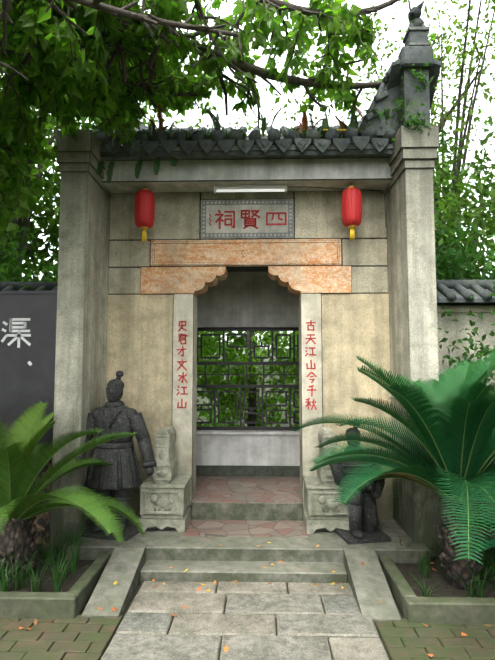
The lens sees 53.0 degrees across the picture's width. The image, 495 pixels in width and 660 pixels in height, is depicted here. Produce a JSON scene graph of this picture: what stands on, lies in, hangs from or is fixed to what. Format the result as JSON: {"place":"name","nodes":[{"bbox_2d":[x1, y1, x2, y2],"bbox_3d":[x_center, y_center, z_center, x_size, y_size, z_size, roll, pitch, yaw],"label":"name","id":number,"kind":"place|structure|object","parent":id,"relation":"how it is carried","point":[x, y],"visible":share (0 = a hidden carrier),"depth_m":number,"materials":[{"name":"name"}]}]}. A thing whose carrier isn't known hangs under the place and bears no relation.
{"place":"outdoors","nodes":[
{"label":"outdoors","id":0,"kind":"place"},
{"bbox_2d":[0,0,447,245],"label":"overhanging tree","id":1,"kind":"object","parent":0,"point":[20,131],"depth_m":4.14,"materials":[{"name":"green plant"}]},
{"bbox_2d":[80,375,403,659],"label":"ground","id":2,"kind":"structure","parent":0,"point":[205,399],"depth_m":16.46,"materials":[{"name":"soil"}]},
{"bbox_2d":[0,290,56,550],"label":"sign wall","id":3,"kind":"structure","parent":2,"relation":"on","point":[28,319],"depth_m":4.60,"materials":[{"name":"grey stone"}]},
{"bbox_2d":[0,282,57,290],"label":"garden wall","id":4,"kind":"structure","parent":2,"relation":"on","point":[21,286],"depth_m":5.17,"materials":[{"name":"paint"}]},
{"bbox_2d":[0,401,144,581],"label":"cycad","id":5,"kind":"object","parent":2,"relation":"on","point":[18,446],"depth_m":3.85,"materials":[{"name":"green plant"}]},
{"bbox_2d":[101,581,388,659],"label":"paving slabs","id":6,"kind":"structure","parent":2,"relation":"on","point":[202,625],"depth_m":3.29,"materials":[{"name":"grey stone"}]},
{"bbox_2d":[50,125,441,555],"bbox_3d":[0.006,-0.388,5.636,3.560,5.094,2.296,0,-4,2],"label":"gateway","id":7,"kind":"object","parent":2,"relation":"on","point":[127,296],"visible":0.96,"depth_m":5.12,"materials":[{"name":"grey stone"}]},
{"bbox_2d":[94,123,148,136],"bbox_3d":[-1.587,-2.484,6.224,0.536,0.220,1.818,0,26,2],"label":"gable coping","id":8,"kind":"object","parent":7,"relation":"attached to","point":[141,127],"visible":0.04,"depth_m":6.26,"materials":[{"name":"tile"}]},
{"bbox_2d":[135,188,154,241],"bbox_3d":[-1.056,-1.199,5.098,0.207,0.591,0.201,0,-4,2],"label":"red lantern","id":9,"kind":"object","parent":7,"relation":"attached to","point":[144,209],"visible":1,"depth_m":5.03,"materials":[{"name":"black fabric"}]},
{"bbox_2d":[97,103,393,182],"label":"roof plants","id":10,"kind":"object","parent":7,"relation":"attached to","point":[301,129],"visible":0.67,"depth_m":4.87,"materials":[{"name":"green plant"}]},
{"bbox_2d":[196,272,299,492],"bbox_3d":[0.018,0.520,5.969,6.400,2.865,1.040,0,-4,2],"label":"corridor interior","id":11,"kind":"object","parent":7,"relation":"attached to","point":[247,461],"visible":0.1,"depth_m":6.20,"materials":[{"name":"stone"}]},
{"bbox_2d":[196,327,298,430],"bbox_3d":[0.028,0.618,6.335,2.710,1.315,0.025,0,-4,2],"label":"lattice window","id":12,"kind":"structure","parent":11,"relation":"attached to","point":[250,329],"depth_m":6.32,"materials":[{"name":"black wood"}]},
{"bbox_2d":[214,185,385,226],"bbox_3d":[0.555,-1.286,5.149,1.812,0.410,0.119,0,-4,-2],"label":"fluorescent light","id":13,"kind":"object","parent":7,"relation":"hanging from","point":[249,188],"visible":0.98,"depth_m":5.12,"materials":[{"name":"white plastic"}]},
{"bbox_2d":[342,183,361,240],"bbox_3d":[1.059,-1.203,5.039,0.207,0.593,0.201,0,-4,2],"label":"red lantern","id":14,"kind":"object","parent":7,"relation":"hanging from","point":[351,208],"visible":1,"depth_m":4.97,"materials":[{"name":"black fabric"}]},
{"bbox_2d":[357,1,440,142],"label":"ridge ornament","id":15,"kind":"object","parent":7,"relation":"on","point":[417,49],"visible":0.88,"depth_m":4.66,"materials":[{"name":"stone"}]},
{"bbox_2d":[62,492,429,624],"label":"stone steps","id":16,"kind":"structure","parent":2,"relation":"on","point":[239,527],"depth_m":4.19,"materials":[{"name":"stone"}]},
{"bbox_2d":[75,371,156,541],"bbox_3d":[-1.200,1.127,4.621,0.777,1.496,0.439,-1,-4,8],"label":"warrior statue","id":17,"kind":"object","parent":16,"relation":"on","point":[121,477],"visible":0.85,"depth_m":4.55,"materials":[{"name":"grey stone"}]},
{"bbox_2d":[138,426,191,532],"bbox_3d":[-0.793,1.433,4.862,0.436,0.925,0.471,0,-4,2],"label":"door pillow stone","id":18,"kind":"object","parent":16,"relation":"on","point":[165,493],"visible":0.94,"depth_m":4.64,"materials":[{"name":"grey stone"}]},
{"bbox_2d":[302,427,348,533],"bbox_3d":[0.770,1.429,4.819,0.436,0.925,0.471,0,-4,2],"label":"door pillow stone","id":19,"kind":"object","parent":16,"relation":"on","point":[322,511],"visible":0.79,"depth_m":4.60,"materials":[{"name":"grey stone"}]},
{"bbox_2d":[328,424,390,544],"bbox_3d":[1.032,1.362,4.599,0.523,1.025,0.540,1,-4,-10],"label":"statue","id":20,"kind":"object","parent":16,"relation":"on","point":[363,518],"visible":0.62,"depth_m":4.49,"materials":[{"name":"grey stone"}]},
{"bbox_2d":[0,538,494,625],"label":"planter kerbs","id":21,"kind":"structure","parent":2,"relation":"on","point":[447,604],"depth_m":3.48,"materials":[{"name":"stone"}]},
{"bbox_2d":[0,513,494,625],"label":"planter grass","id":22,"kind":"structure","parent":21,"relation":"on","point":[422,566],"depth_m":3.84,"materials":[{"name":"green plant"}]},
{"bbox_2d":[290,348,494,589],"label":"cycad","id":23,"kind":"object","parent":21,"relation":"in","point":[445,424],"depth_m":3.65,"materials":[{"name":"green plant"}]},
{"bbox_2d":[0,614,494,659],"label":"brick paving","id":24,"kind":"structure","parent":2,"relation":"on","point":[78,637],"depth_m":3.13,"materials":[{"name":"brick"}]},
{"bbox_2d":[19,539,492,656],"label":"fallen leaves","id":25,"kind":"object","parent":24,"relation":"on","point":[226,648],"visible":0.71,"depth_m":3.79,"materials":[{"name":"orange plant"}]},
{"bbox_2d":[0,0,494,426],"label":"garden trees","id":26,"kind":"object","parent":2,"relation":"on","point":[462,260],"depth_m":7.48,"materials":[{"name":"green plant"}]},
{"bbox_2d":[436,280,494,537],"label":"garden wall","id":27,"kind":"structure","parent":2,"relation":"on","point":[454,295],"depth_m":4.94,"materials":[{"name":"paint"}]},
{"bbox_2d":[0,0,494,373],"label":"sky","id":28,"kind":"structure","parent":0,"point":[267,103],"materials":[{"name":"white"}]},
{"bbox_2d":[474,517,494,553],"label":"frond","id":29,"kind":"object","parent":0,"point":[491,543],"depth_m":3.56,"materials":[{"name":"green plant"}]}
]}

